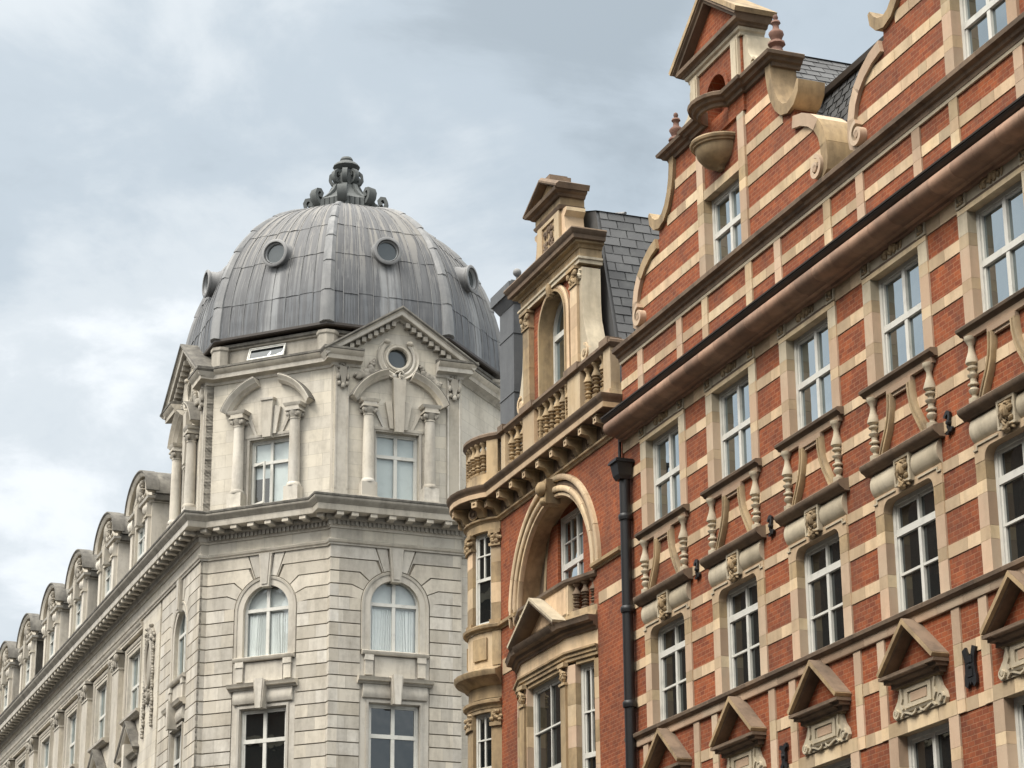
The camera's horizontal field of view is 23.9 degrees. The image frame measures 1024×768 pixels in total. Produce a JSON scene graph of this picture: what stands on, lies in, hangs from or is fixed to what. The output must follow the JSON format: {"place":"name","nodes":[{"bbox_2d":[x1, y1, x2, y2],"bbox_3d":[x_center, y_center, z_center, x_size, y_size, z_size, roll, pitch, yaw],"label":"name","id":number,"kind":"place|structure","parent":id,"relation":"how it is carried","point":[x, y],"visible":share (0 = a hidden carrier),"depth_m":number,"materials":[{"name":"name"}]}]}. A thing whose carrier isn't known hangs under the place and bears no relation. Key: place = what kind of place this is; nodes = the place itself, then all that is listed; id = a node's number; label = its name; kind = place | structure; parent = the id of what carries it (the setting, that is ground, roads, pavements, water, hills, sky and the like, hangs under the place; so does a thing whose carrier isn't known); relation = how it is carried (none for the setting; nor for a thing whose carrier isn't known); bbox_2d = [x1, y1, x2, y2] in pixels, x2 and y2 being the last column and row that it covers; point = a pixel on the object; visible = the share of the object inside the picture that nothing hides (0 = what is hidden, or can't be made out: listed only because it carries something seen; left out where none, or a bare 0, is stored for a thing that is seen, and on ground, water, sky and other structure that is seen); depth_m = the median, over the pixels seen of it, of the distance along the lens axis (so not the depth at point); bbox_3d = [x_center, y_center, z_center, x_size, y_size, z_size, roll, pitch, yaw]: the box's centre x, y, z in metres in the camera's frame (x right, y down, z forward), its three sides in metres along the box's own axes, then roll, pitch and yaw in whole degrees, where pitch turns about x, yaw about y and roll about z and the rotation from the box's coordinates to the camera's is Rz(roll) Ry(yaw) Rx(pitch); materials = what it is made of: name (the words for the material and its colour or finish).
{"place":"outdoors","nodes":[
{"label":"outdoors","id":0,"kind":"place"},
{"bbox_2d":[0,156,499,767],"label":"domed stone building","id":1,"kind":"structure","parent":0,"point":[270,570],"depth_m":80.34,"materials":[{"name":"white stone"}]},
{"bbox_2d":[44,738,49,767],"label":"window","id":2,"kind":"structure","parent":1,"relation":"in","point":[46,753],"depth_m":103.93,"materials":[{"name":"white paint"}]},
{"bbox_2d":[69,712,76,765],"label":"window","id":3,"kind":"structure","parent":1,"relation":"in","point":[73,719],"depth_m":98.62,"materials":[{"name":"white paint"}]},
{"bbox_2d":[98,684,106,739],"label":"window","id":4,"kind":"structure","parent":1,"relation":"in","point":[102,708],"depth_m":93.46,"materials":[{"name":"white paint"}]},
{"bbox_2d":[130,652,139,711],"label":"window","id":5,"kind":"structure","parent":1,"relation":"in","point":[136,660],"depth_m":88.34,"materials":[{"name":"white paint"}]},
{"bbox_2d":[173,729,180,767],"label":"window","id":6,"kind":"structure","parent":1,"relation":"in","point":[177,740],"depth_m":80.77,"materials":[{"name":"white paint"}]},
{"bbox_2d":[177,614,185,676],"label":"window","id":7,"kind":"structure","parent":1,"relation":"in","point":[182,632],"depth_m":81.88,"materials":[{"name":"white paint"}]},
{"bbox_2d":[241,707,285,767],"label":"window","id":8,"kind":"structure","parent":1,"relation":"in","point":[264,730],"depth_m":77.12,"materials":[{"name":"black glass"}]},
{"bbox_2d":[244,586,288,657],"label":"window","id":9,"kind":"structure","parent":1,"relation":"in","point":[266,615],"depth_m":78.42,"materials":[{"name":"white glass"}]},
{"bbox_2d":[368,704,417,767],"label":"window","id":10,"kind":"structure","parent":1,"relation":"in","point":[393,730],"depth_m":76.75,"materials":[{"name":"grey glass"}]},
{"bbox_2d":[370,582,418,652],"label":"window","id":11,"kind":"structure","parent":1,"relation":"in","point":[394,610],"depth_m":78.05,"materials":[{"name":"glass"}]},
{"bbox_2d":[0,0,889,646],"label":"sky","id":12,"kind":"structure","parent":0,"point":[142,141],"materials":[{"name":"grey"}]},
{"label":"ground","id":13,"kind":"structure","parent":0,"visible":0},
{"bbox_2d":[447,0,1023,767],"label":"red brick building","id":14,"kind":"structure","parent":13,"relation":"on","point":[745,476],"depth_m":40.91,"materials":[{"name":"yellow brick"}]},
{"bbox_2d":[561,507,583,580],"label":"window","id":15,"kind":"structure","parent":14,"relation":"in","point":[572,565],"depth_m":50.27,"materials":[{"name":"white paint"}]},
{"bbox_2d":[653,424,680,520],"bbox_3d":[2.969,1.692,44.982,0.080,1.800,1.500,7,-20,-20],"label":"window","id":16,"kind":"structure","parent":14,"relation":"in","point":[666,470],"depth_m":45.24,"materials":[{"name":"glass"}]},
{"bbox_2d":[658,616,686,721],"bbox_3d":[2.997,5.159,43.778,0.080,1.860,1.500,7,-20,-20],"label":"window","id":17,"kind":"structure","parent":14,"relation":"in","point":[671,637],"depth_m":44.02,"materials":[{"name":"white paint"}]},
{"bbox_2d":[719,374,751,478],"bbox_3d":[4.006,0.790,42.409,0.080,1.800,1.500,7,-20,-20],"label":"window","id":18,"kind":"structure","parent":14,"relation":"in","point":[735,432],"depth_m":42.64,"materials":[{"name":"white paint"}]},
{"bbox_2d":[727,577,760,689],"bbox_3d":[4.033,4.257,41.205,0.080,1.860,1.500,7,-20,-20],"label":"window","id":19,"kind":"structure","parent":14,"relation":"in","point":[742,601],"depth_m":41.43,"materials":[{"name":"white paint"}]},
{"bbox_2d":[794,318,831,429],"bbox_3d":[5.042,-0.112,39.836,0.080,1.800,1.500,7,-20,-20],"label":"window","id":20,"kind":"structure","parent":14,"relation":"in","point":[811,349],"depth_m":40.05,"materials":[{"name":"glass"}]},
{"bbox_2d":[804,532,844,653],"bbox_3d":[5.069,3.354,38.632,0.080,1.860,1.500,7,-20,-20],"label":"window","id":21,"kind":"structure","parent":14,"relation":"in","point":[823,583],"depth_m":38.84,"materials":[{"name":"glass"}]},
{"bbox_2d":[823,758,850,767],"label":"window","id":22,"kind":"structure","parent":14,"relation":"in","point":[846,763],"depth_m":37.60,"materials":[{"name":"white paint"}]},
{"bbox_2d":[878,253,923,375],"bbox_3d":[6.078,-1.014,37.263,0.080,1.800,1.500,7,-20,-20],"label":"window","id":23,"kind":"structure","parent":14,"relation":"in","point":[899,290],"depth_m":37.46,"materials":[{"name":"white paint"}]},
{"bbox_2d":[892,482,940,612],"bbox_3d":[6.106,2.452,36.058,0.080,1.860,1.500,7,-20,-20],"label":"window","id":24,"kind":"structure","parent":14,"relation":"in","point":[914,519],"depth_m":36.24,"materials":[{"name":"glass"}]},
{"bbox_2d":[907,722,951,767],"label":"window","id":25,"kind":"structure","parent":14,"relation":"in","point":[930,748],"depth_m":35.22,"materials":[{"name":"black glass"}]},
{"bbox_2d":[975,179,1023,312],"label":"window","id":26,"kind":"structure","parent":14,"relation":"in","point":[999,223],"depth_m":34.90,"materials":[{"name":"glass"}]},
{"bbox_2d":[994,432,1023,565],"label":"window","id":27,"kind":"structure","parent":14,"relation":"in","point":[1009,456],"depth_m":33.91,"materials":[{"name":"glass"}]},
{"bbox_2d":[1013,695,1023,767],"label":"window","id":28,"kind":"structure","parent":14,"relation":"in","point":[1018,701],"depth_m":33.04,"materials":[{"name":"white paint"}]}
]}

